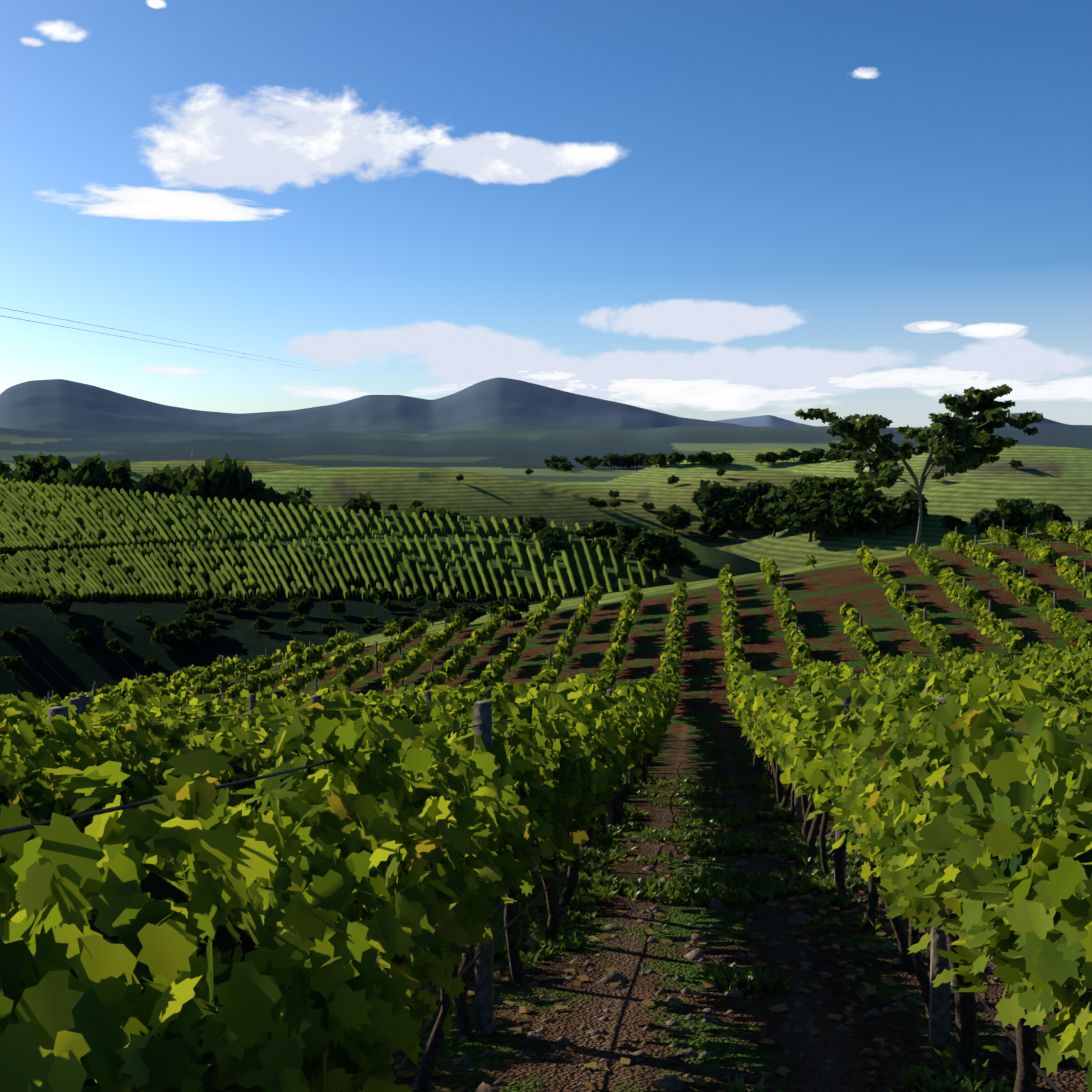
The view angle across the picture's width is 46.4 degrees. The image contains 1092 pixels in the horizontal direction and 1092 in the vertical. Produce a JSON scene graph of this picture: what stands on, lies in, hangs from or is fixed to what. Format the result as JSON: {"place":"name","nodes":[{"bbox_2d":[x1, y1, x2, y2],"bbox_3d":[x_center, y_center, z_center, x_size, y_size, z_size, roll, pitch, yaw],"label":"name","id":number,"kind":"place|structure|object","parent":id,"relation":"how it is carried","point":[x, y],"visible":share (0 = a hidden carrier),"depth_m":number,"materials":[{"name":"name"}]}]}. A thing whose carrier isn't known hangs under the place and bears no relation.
{"place":"outdoors","nodes":[
{"label":"outdoors","id":0,"kind":"place"},
{"bbox_2d":[0,377,1091,1091],"bbox_3d":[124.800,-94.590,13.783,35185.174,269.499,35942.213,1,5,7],"label":"terrain","id":1,"kind":"structure","parent":0,"point":[492,441],"depth_m":150.90,"materials":[{"name":"soil"}]},
{"bbox_2d":[0,629,15,641],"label":"tree","id":2,"kind":"object","parent":1,"relation":"on","point":[6,635],"visible":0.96,"depth_m":157.76,"materials":[{"name":"green plant"}]},
{"bbox_2d":[1,655,27,677],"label":"tree","id":3,"kind":"object","parent":1,"relation":"on","point":[12,664],"visible":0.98,"depth_m":153.92,"materials":[{"name":"green plant"}]},
{"bbox_2d":[12,625,29,637],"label":"tree","id":4,"kind":"object","parent":1,"relation":"on","point":[20,630],"visible":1,"depth_m":157.77,"materials":[{"name":"green plant"}]},
{"bbox_2d":[9,452,71,483],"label":"tree","id":5,"kind":"object","parent":1,"relation":"on","point":[27,469],"visible":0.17,"depth_m":326.19,"materials":[{"name":"green plant"}]},
{"bbox_2d":[37,468,67,485],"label":"tree","id":6,"kind":"object","parent":1,"relation":"on","point":[47,479],"depth_m":315.17,"materials":[{"name":"green plant"}]},
{"bbox_2d":[42,599,70,618],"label":"tree","id":7,"kind":"object","parent":1,"relation":"on","point":[56,607],"visible":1,"depth_m":159.57,"materials":[{"name":"green plant"}]},
{"bbox_2d":[49,590,76,607],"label":"tree","id":8,"kind":"object","parent":1,"relation":"on","point":[65,595],"visible":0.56,"depth_m":161.96,"materials":[{"name":"green plant"}]},
{"bbox_2d":[67,628,90,646],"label":"tree","id":9,"kind":"object","parent":1,"relation":"on","point":[79,635],"visible":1,"depth_m":154.81,"materials":[{"name":"green plant"}]},
{"bbox_2d":[49,453,120,494],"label":"tree","id":10,"kind":"object","parent":1,"relation":"on","point":[91,472],"visible":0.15,"depth_m":305.86,"materials":[{"name":"green plant"}]},
{"bbox_2d":[105,639,120,651],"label":"tree","id":11,"kind":"object","parent":1,"relation":"on","point":[113,645],"visible":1,"depth_m":152.80,"materials":[{"name":"green plant"}]},
{"bbox_2d":[103,459,137,496],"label":"tree","id":12,"kind":"object","parent":1,"relation":"on","point":[119,473],"visible":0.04,"depth_m":315.29,"materials":[{"name":"green plant"}]},
{"bbox_2d":[133,613,151,625],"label":"tree","id":13,"kind":"object","parent":1,"relation":"on","point":[144,618],"visible":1,"depth_m":156.70,"materials":[{"name":"green plant"}]},
{"bbox_2d":[128,464,183,499],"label":"tree","id":14,"kind":"object","parent":1,"relation":"on","point":[159,482],"visible":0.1,"depth_m":306.34,"materials":[{"name":"green plant"}]},
{"bbox_2d":[149,629,175,648],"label":"tree","id":15,"kind":"object","parent":1,"relation":"on","point":[159,638],"visible":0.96,"depth_m":151.49,"materials":[{"name":"green plant"}]},
{"bbox_2d":[150,623,179,635],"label":"tree","id":16,"kind":"object","parent":1,"relation":"on","point":[160,628],"visible":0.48,"depth_m":152.49,"materials":[{"name":"green plant"}]},
{"bbox_2d":[0,307,339,462],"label":"power line","id":17,"kind":"object","parent":1,"relation":"on","point":[126,337],"visible":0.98,"depth_m":85.48,"materials":[{"name":"grey metal"}]},
{"bbox_2d":[170,614,195,630],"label":"tree","id":18,"kind":"object","parent":1,"relation":"on","point":[185,622],"visible":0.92,"depth_m":153.51,"materials":[{"name":"green plant"}]},
{"bbox_2d":[169,465,202,496],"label":"tree","id":19,"kind":"object","parent":1,"relation":"on","point":[177,473],"depth_m":316.84,"materials":[{"name":"green plant"}]},
{"bbox_2d":[183,599,209,616],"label":"tree","id":20,"kind":"object","parent":1,"relation":"on","point":[197,606],"visible":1,"depth_m":161.36,"materials":[{"name":"green plant"}]},
{"bbox_2d":[188,628,210,644],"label":"tree","id":21,"kind":"object","parent":1,"relation":"on","point":[196,635],"visible":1,"depth_m":151.37,"materials":[{"name":"green plant"}]},
{"bbox_2d":[193,619,218,633],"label":"tree","id":22,"kind":"object","parent":1,"relation":"on","point":[209,626],"visible":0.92,"depth_m":152.48,"materials":[{"name":"green plant"}]},
{"bbox_2d":[168,454,253,504],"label":"tree","id":23,"kind":"object","parent":1,"relation":"on","point":[228,478],"visible":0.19,"depth_m":297.12,"materials":[{"name":"green plant"}]},
{"bbox_2d":[209,594,229,609],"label":"tree","id":24,"kind":"object","parent":1,"relation":"on","point":[217,600],"visible":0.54,"depth_m":165.55,"materials":[{"name":"green plant"}]},
{"bbox_2d":[224,602,239,614],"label":"tree","id":25,"kind":"object","parent":1,"relation":"on","point":[232,608],"visible":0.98,"depth_m":163.27,"materials":[{"name":"green plant"}]},
{"bbox_2d":[243,477,270,507],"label":"tree","id":26,"kind":"object","parent":1,"relation":"on","point":[259,490],"visible":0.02,"depth_m":299.58,"materials":[{"name":"green plant"}]},
{"bbox_2d":[248,593,275,612],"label":"tree","id":27,"kind":"object","parent":1,"relation":"on","point":[258,602],"visible":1,"depth_m":164.50,"materials":[{"name":"green plant"}]},
{"bbox_2d":[254,616,274,634],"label":"tree","id":28,"kind":"object","parent":1,"relation":"on","point":[262,624],"visible":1,"depth_m":152.95,"materials":[{"name":"green plant"}]},
{"bbox_2d":[257,484,320,511],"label":"tree","id":29,"kind":"object","parent":1,"relation":"on","point":[273,496],"visible":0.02,"depth_m":304.35,"materials":[{"name":"green plant"}]},
{"bbox_2d":[284,616,304,631],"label":"tree","id":30,"kind":"object","parent":1,"relation":"on","point":[297,621],"visible":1,"depth_m":154.26,"materials":[{"name":"green plant"}]},
{"bbox_2d":[287,595,314,616],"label":"tree","id":31,"kind":"object","parent":1,"relation":"on","point":[302,605],"visible":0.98,"depth_m":162.87,"materials":[{"name":"green plant"}]},
{"bbox_2d":[318,621,343,638],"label":"tree","id":32,"kind":"object","parent":1,"relation":"on","point":[329,629],"visible":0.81,"depth_m":145.81,"materials":[{"name":"green plant"}]},
{"bbox_2d":[0,477,668,600],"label":"vineyard rows","id":33,"kind":"object","parent":1,"relation":"on","point":[155,574],"visible":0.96,"depth_m":203.13,"materials":[{"name":"plant"}]},
{"bbox_2d":[329,600,346,618],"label":"tree","id":34,"kind":"object","parent":1,"relation":"on","point":[337,607],"visible":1,"depth_m":161.94,"materials":[{"name":"green plant"}]},
{"bbox_2d":[343,490,382,515],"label":"tree","id":35,"kind":"object","parent":1,"relation":"on","point":[355,504],"visible":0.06,"depth_m":309.29,"materials":[{"name":"green plant"}]},
{"bbox_2d":[361,622,376,634],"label":"tree","id":36,"kind":"object","parent":1,"relation":"on","point":[368,628],"visible":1,"depth_m":116.90,"materials":[{"name":"green plant"}]},
{"bbox_2d":[369,587,390,605],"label":"tree","id":37,"kind":"object","parent":1,"relation":"on","point":[382,595],"visible":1,"depth_m":169.57,"materials":[{"name":"green plant"}]},
{"bbox_2d":[383,599,403,613],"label":"tree","id":38,"kind":"object","parent":1,"relation":"on","point":[390,606],"visible":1,"depth_m":164.88,"materials":[{"name":"green plant"}]},
{"bbox_2d":[383,616,414,634],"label":"tree","id":39,"kind":"object","parent":1,"relation":"on","point":[404,622],"visible":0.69,"depth_m":82.73,"materials":[{"name":"green plant"}]},
{"bbox_2d":[411,596,426,610],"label":"tree","id":40,"kind":"object","parent":1,"relation":"on","point":[419,601],"visible":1,"depth_m":166.95,"materials":[{"name":"green plant"}]},
{"bbox_2d":[419,606,447,625],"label":"tree","id":41,"kind":"object","parent":1,"relation":"on","point":[435,614],"visible":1,"depth_m":101.79,"materials":[{"name":"green plant"}]},
{"bbox_2d":[406,501,466,519],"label":"tree","id":42,"kind":"object","parent":1,"relation":"on","point":[421,510],"depth_m":294.48,"materials":[{"name":"green plant"}]},
{"bbox_2d":[437,596,455,613],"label":"tree","id":43,"kind":"object","parent":1,"relation":"on","point":[447,603],"visible":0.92,"depth_m":163.72,"materials":[{"name":"green plant"}]},
{"bbox_2d":[454,605,486,625],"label":"tree","id":44,"kind":"object","parent":1,"relation":"on","point":[470,613],"visible":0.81,"depth_m":75.62,"materials":[{"name":"green plant"}]},
{"bbox_2d":[484,599,503,614],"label":"tree","id":45,"kind":"object","parent":1,"relation":"on","point":[492,606],"visible":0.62,"depth_m":77.15,"materials":[{"name":"green plant"}]},
{"bbox_2d":[476,512,524,524],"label":"tree","id":46,"kind":"object","parent":1,"relation":"on","point":[499,519],"visible":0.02,"depth_m":270.47,"materials":[{"name":"green plant"}]},
{"bbox_2d":[506,610,521,624],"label":"tree","id":47,"kind":"object","parent":1,"relation":"on","point":[516,615],"visible":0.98,"depth_m":69.95,"materials":[{"name":"green plant"}]},
{"bbox_2d":[506,595,529,612],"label":"tree","id":48,"kind":"object","parent":1,"relation":"on","point":[521,604],"visible":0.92,"depth_m":77.88,"materials":[{"name":"green plant"}]},
{"bbox_2d":[518,530,530,540],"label":"bush","id":49,"kind":"object","parent":1,"relation":"on","point":[523,534],"visible":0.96,"depth_m":218.92,"materials":[{"name":"green plant"}]},
{"bbox_2d":[524,514,547,532],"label":"round tree","id":50,"kind":"object","parent":1,"relation":"on","point":[538,522],"visible":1,"depth_m":228.13,"materials":[{"name":"green plant"}]},
{"bbox_2d":[0,674,1091,1091],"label":"vine leaves","id":51,"kind":"object","parent":1,"relation":"on","point":[304,864],"visible":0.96,"depth_m":3.46,"materials":[{"name":"green plant"}]},
{"bbox_2d":[0,673,1091,863],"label":"vine leaves","id":52,"kind":"object","parent":1,"relation":"on","point":[788,728],"visible":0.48,"depth_m":11.55,"materials":[{"name":"green plant"}]},
{"bbox_2d":[0,530,1091,1091],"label":"vine","id":53,"kind":"object","parent":1,"relation":"on","point":[967,1038],"depth_m":6.89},
{"bbox_2d":[0,512,1091,1045],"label":"trellis posts","id":54,"kind":"object","parent":1,"relation":"on","point":[938,994],"visible":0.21,"depth_m":6.89,"materials":[{"name":"wood"}]},
{"bbox_2d":[0,697,1091,1091],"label":"trellis wire","id":55,"kind":"object","parent":54,"relation":"attached to","point":[398,1071],"visible":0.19,"depth_m":4.76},
{"bbox_2d":[5,517,1091,756],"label":"vine leaves","id":56,"kind":"object","parent":1,"relation":"on","point":[907,675],"visible":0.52,"depth_m":52.14,"materials":[{"name":"green plant"}]},
{"bbox_2d":[538,530,561,543],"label":"tree","id":57,"kind":"object","parent":1,"relation":"on","point":[556,535],"visible":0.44,"depth_m":215.12,"materials":[{"name":"green plant"}]},
{"bbox_2d":[542,537,558,552],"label":"tree","id":58,"kind":"object","parent":1,"relation":"on","point":[547,543],"visible":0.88,"depth_m":210.09,"materials":[{"name":"green plant"}]},
{"bbox_2d":[558,461,574,471],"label":"tree","id":59,"kind":"object","parent":1,"relation":"on","point":[566,466],"visible":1,"depth_m":1094.34,"materials":[{"name":"green plant"}]},
{"bbox_2d":[574,527,592,541],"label":"round tree","id":60,"kind":"object","parent":1,"relation":"on","point":[578,533],"visible":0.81,"depth_m":220.60,"materials":[{"name":"green plant"}]},
{"bbox_2d":[94,775,1081,1091],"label":"vineyard weeds","id":61,"kind":"object","parent":1,"relation":"on","point":[706,883],"visible":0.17,"depth_m":11.55,"materials":[{"name":"green plant"}]},
{"bbox_2d":[588,455,602,470],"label":"tree","id":62,"kind":"object","parent":1,"relation":"on","point":[594,461],"visible":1,"depth_m":1133.31,"materials":[{"name":"green plant"}]},
{"bbox_2d":[591,538,607,549],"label":"tree","id":63,"kind":"object","parent":1,"relation":"on","point":[602,543],"visible":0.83,"depth_m":211.39,"materials":[{"name":"green plant"}]},
{"bbox_2d":[589,519,617,539],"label":"round tree","id":64,"kind":"object","parent":1,"relation":"on","point":[599,528],"visible":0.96,"depth_m":220.16,"materials":[{"name":"green plant"}]},
{"bbox_2d":[605,453,621,468],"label":"tree","id":65,"kind":"object","parent":1,"relation":"on","point":[613,460],"visible":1,"depth_m":1175.41,"materials":[{"name":"green plant"}]},
{"bbox_2d":[616,524,639,541],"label":"round tree","id":66,"kind":"object","parent":1,"relation":"on","point":[628,532],"visible":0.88,"depth_m":214.79,"materials":[{"name":"green plant"}]},
{"bbox_2d":[651,453,666,467],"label":"tree","id":67,"kind":"object","parent":1,"relation":"on","point":[660,460],"visible":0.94,"depth_m":541.58,"materials":[{"name":"green plant"}]},
{"bbox_2d":[626,529,692,579],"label":"round tree","id":68,"kind":"object","parent":1,"relation":"on","point":[649,550],"visible":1,"depth_m":188.61,"materials":[{"name":"green plant"}]},
{"bbox_2d":[656,506,692,533],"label":"round tree","id":69,"kind":"object","parent":1,"relation":"on","point":[677,518],"visible":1,"depth_m":358.97,"materials":[{"name":"green plant"}]},
{"bbox_2d":[666,451,685,466],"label":"tree","id":70,"kind":"object","parent":1,"relation":"on","point":[674,458],"visible":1,"depth_m":535.15,"materials":[{"name":"green plant"}]},
{"bbox_2d":[309,801,1075,1091],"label":"stones","id":71,"kind":"object","parent":1,"relation":"on","point":[672,1083],"visible":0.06,"depth_m":7.48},
{"bbox_2d":[692,450,709,464],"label":"tree","id":72,"kind":"object","parent":1,"relation":"on","point":[700,456],"visible":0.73,"depth_m":527.22,"materials":[{"name":"green plant"}]},
{"bbox_2d":[691,479,723,507],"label":"round tree","id":73,"kind":"object","parent":1,"relation":"on","point":[704,484],"visible":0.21,"depth_m":368.94,"materials":[{"name":"green plant"}]},
{"bbox_2d":[691,486,729,505],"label":"round tree","id":74,"kind":"object","parent":1,"relation":"on","point":[710,497],"visible":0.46,"depth_m":365.63,"materials":[{"name":"green plant"}]},
{"bbox_2d":[702,500,719,518],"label":"round tree","id":75,"kind":"object","parent":1,"relation":"on","point":[710,511],"visible":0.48,"depth_m":362.87,"materials":[{"name":"green plant"}]},
{"bbox_2d":[698,517,727,541],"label":"round tree","id":76,"kind":"object","parent":1,"relation":"on","point":[707,527],"visible":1,"depth_m":354.68,"materials":[{"name":"green plant"}]},
{"bbox_2d":[700,500,729,521],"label":"round tree","id":77,"kind":"object","parent":1,"relation":"on","point":[722,514],"visible":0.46,"depth_m":362.92,"materials":[{"name":"green plant"}]},
{"bbox_2d":[714,488,749,525],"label":"round tree","id":78,"kind":"object","parent":1,"relation":"on","point":[725,503],"visible":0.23,"depth_m":362.30,"materials":[{"name":"green plant"}]},
{"bbox_2d":[394,830,1075,1091],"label":"fallen leaves","id":79,"kind":"object","parent":1,"relation":"on","point":[783,1071],"visible":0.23,"depth_m":7.93,"materials":[{"name":"plant"}]},
{"bbox_2d":[722,490,754,531],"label":"round tree","id":80,"kind":"object","parent":1,"relation":"on","point":[737,513],"visible":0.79,"depth_m":360.55,"materials":[{"name":"green plant"}]},
{"bbox_2d":[740,485,759,500],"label":"round tree","id":81,"kind":"object","parent":1,"relation":"on","point":[752,490],"visible":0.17,"depth_m":365.06,"materials":[{"name":"green plant"}]},
{"bbox_2d":[747,480,772,495],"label":"round tree","id":82,"kind":"object","parent":1,"relation":"on","point":[763,487],"visible":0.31,"depth_m":368.33,"materials":[{"name":"green plant"}]},
{"bbox_2d":[746,494,782,536],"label":"round tree","id":83,"kind":"object","parent":1,"relation":"on","point":[759,515],"visible":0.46,"depth_m":317.13,"materials":[{"name":"green plant"}]},
{"bbox_2d":[768,485,788,514],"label":"round tree","id":84,"kind":"object","parent":1,"relation":"on","point":[776,491],"visible":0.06,"depth_m":315.17,"materials":[{"name":"green plant"}]},
{"bbox_2d":[772,479,803,512],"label":"round tree","id":85,"kind":"object","parent":1,"relation":"on","point":[793,482],"visible":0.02,"depth_m":312.50,"materials":[{"name":"green plant"}]},
{"bbox_2d":[774,498,828,541],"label":"round tree","id":86,"kind":"object","parent":1,"relation":"on","point":[786,512],"visible":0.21,"depth_m":298.94,"materials":[{"name":"green plant"}]},
{"bbox_2d":[786,475,854,529],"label":"round tree","id":87,"kind":"object","parent":1,"relation":"on","point":[838,482],"visible":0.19,"depth_m":302.99,"materials":[{"name":"green plant"}]},
{"bbox_2d":[794,499,850,541],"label":"round tree","id":88,"kind":"object","parent":1,"relation":"on","point":[810,520],"visible":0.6,"depth_m":294.31,"materials":[{"name":"green plant"}]},
{"bbox_2d":[799,482,852,535],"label":"round tree","id":89,"kind":"object","parent":1,"relation":"on","point":[818,494],"visible":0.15,"depth_m":298.60,"materials":[{"name":"green plant"}]},
{"bbox_2d":[828,488,876,536],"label":"round tree","id":90,"kind":"object","parent":1,"relation":"on","point":[844,499],"visible":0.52,"depth_m":290.62,"materials":[{"name":"green plant"}]},
{"bbox_2d":[848,499,881,535],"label":"round tree","id":91,"kind":"object","parent":1,"relation":"on","point":[858,514],"visible":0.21,"depth_m":288.54,"materials":[{"name":"green plant"}]},
{"bbox_2d":[848,490,927,538],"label":"round tree","id":92,"kind":"object","parent":1,"relation":"on","point":[884,514],"visible":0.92,"depth_m":284.08,"materials":[{"name":"green plant"}]},
{"bbox_2d":[882,488,928,527],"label":"round tree","id":93,"kind":"object","parent":1,"relation":"on","point":[893,500],"visible":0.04,"depth_m":286.72,"materials":[{"name":"green plant"}]},
{"bbox_2d":[794,384,1042,544],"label":"eucalyptus tree","id":94,"kind":"object","parent":1,"relation":"on","point":[948,440],"visible":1,"depth_m":74.31,"materials":[{"name":"green plant"}]},
{"bbox_2d":[940,515,967,530],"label":"tree","id":95,"kind":"object","parent":1,"relation":"on","point":[950,522],"visible":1,"depth_m":279.13,"materials":[{"name":"green plant"}]},
{"bbox_2d":[969,508,1002,533],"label":"tree","id":96,"kind":"object","parent":1,"relation":"on","point":[993,517],"visible":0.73,"depth_m":275.08,"materials":[{"name":"green plant"}]},
{"bbox_2d":[999,524,1023,535],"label":"tree","id":97,"kind":"object","parent":1,"relation":"on","point":[1017,530],"visible":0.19,"depth_m":68.71,"materials":[{"name":"green plant"}]},
{"bbox_2d":[991,498,1033,512],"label":"tree","id":98,"kind":"object","parent":1,"relation":"on","point":[1001,502],"visible":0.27,"depth_m":276.11,"materials":[{"name":"green plant"}]},
{"bbox_2d":[993,499,1033,516],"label":"tree","id":99,"kind":"object","parent":1,"relation":"on","point":[1024,509],"visible":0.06,"depth_m":274.48,"materials":[{"name":"green plant"}]},
{"bbox_2d":[999,506,1034,528],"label":"tree","id":100,"kind":"object","parent":1,"relation":"on","point":[1015,516],"visible":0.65,"depth_m":73.62,"materials":[{"name":"green plant"}]},
{"bbox_2d":[1029,501,1060,516],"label":"tree","id":101,"kind":"object","parent":1,"relation":"on","point":[1041,507],"visible":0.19,"depth_m":77.27,"materials":[{"name":"green plant"}]},
{"bbox_2d":[1035,507,1071,523],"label":"tree","id":102,"kind":"object","parent":1,"relation":"on","point":[1059,515],"visible":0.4,"depth_m":69.54,"materials":[{"name":"green plant"}]},
{"bbox_2d":[0,0,1091,427],"label":"sky","id":103,"kind":"structure","parent":0,"point":[709,210],"materials":[{"name":"blue"}]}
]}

